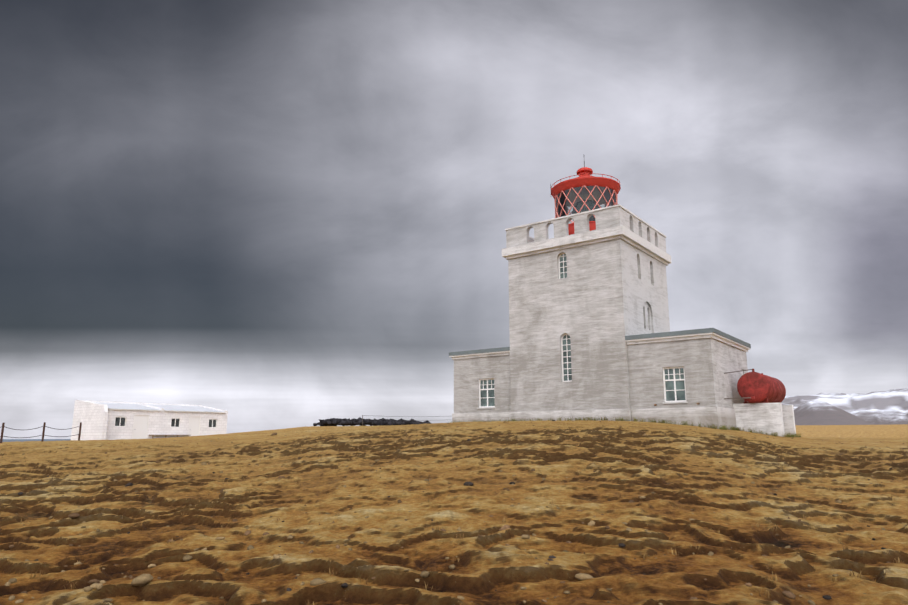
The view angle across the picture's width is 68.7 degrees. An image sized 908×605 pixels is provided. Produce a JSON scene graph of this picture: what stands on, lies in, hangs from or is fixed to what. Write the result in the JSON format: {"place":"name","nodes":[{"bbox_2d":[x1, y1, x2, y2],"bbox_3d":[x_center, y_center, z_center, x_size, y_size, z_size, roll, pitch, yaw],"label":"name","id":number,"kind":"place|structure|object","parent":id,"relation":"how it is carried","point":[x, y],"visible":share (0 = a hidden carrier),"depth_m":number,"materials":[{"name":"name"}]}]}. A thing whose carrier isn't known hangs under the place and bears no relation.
{"place":"outdoors","nodes":[
{"label":"outdoors","id":0,"kind":"place"},
{"bbox_2d":[0,420,907,604],"bbox_3d":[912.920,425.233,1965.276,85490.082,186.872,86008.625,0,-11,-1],"label":"ground","id":1,"kind":"structure","parent":0,"point":[738,544],"depth_m":9.70,"materials":[{"name":"brown soil"}]},
{"bbox_2d":[0,422,81,442],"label":"chain fence","id":2,"kind":"object","parent":1,"relation":"on","point":[3,426],"visible":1,"depth_m":39.23,"materials":[{"name":"grey metal"}]},
{"bbox_2d":[71,400,227,439],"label":"service hut","id":3,"kind":"object","parent":1,"relation":"on","point":[107,420],"visible":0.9,"depth_m":49.46,"materials":[{"name":"white paint"}]},
{"bbox_2d":[313,417,431,425],"bbox_3d":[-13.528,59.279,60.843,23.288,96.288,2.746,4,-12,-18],"label":"stone wall","id":4,"kind":"structure","parent":1,"relation":"on","point":[354,422],"depth_m":71.05,"materials":[{"name":"black stone"}]},
{"bbox_2d":[359,415,439,425],"bbox_3d":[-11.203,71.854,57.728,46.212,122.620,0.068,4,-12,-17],"label":"wire fence","id":5,"kind":"object","parent":1,"relation":"on","point":[396,416],"visible":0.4,"depth_m":71.52,"materials":[{"name":"grey metal"}]},
{"bbox_2d":[0,420,906,604],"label":"ground stones","id":6,"kind":"object","parent":1,"relation":"on","point":[142,580],"visible":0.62,"depth_m":7.50,"materials":[{"name":"stone"}]},
{"bbox_2d":[14,416,907,604],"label":"grass tufts","id":7,"kind":"object","parent":1,"relation":"on","point":[724,427],"visible":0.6,"depth_m":14.86,"materials":[{"name":"brown plant"}]},
{"bbox_2d":[449,161,750,429],"bbox_3d":[6.963,-0.412,34.065,13.580,15.380,6.480,-8,-14,36],"label":"lighthouse","id":8,"kind":"object","parent":1,"relation":"on","point":[592,335],"visible":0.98,"depth_m":31.12,"materials":[{"name":"concrete"}]},
{"bbox_2d":[724,369,795,436],"bbox_3d":[13.470,4.825,29.038,1.880,3.720,4.608,-8,-14,36],"label":"oil tank","id":9,"kind":"object","parent":1,"relation":"on","point":[763,409],"visible":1,"depth_m":28.38,"materials":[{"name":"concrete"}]},
{"bbox_2d":[0,0,907,438],"label":"sky","id":10,"kind":"structure","parent":0,"point":[270,214],"materials":[{"name":"grey"}]},
{"bbox_2d":[781,388,907,424],"bbox_3d":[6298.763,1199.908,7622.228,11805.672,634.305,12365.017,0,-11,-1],"label":"mountains","id":11,"kind":"structure","parent":0,"point":[889,407],"depth_m":6718.14,"materials":[{"name":"white snow"}]}
]}

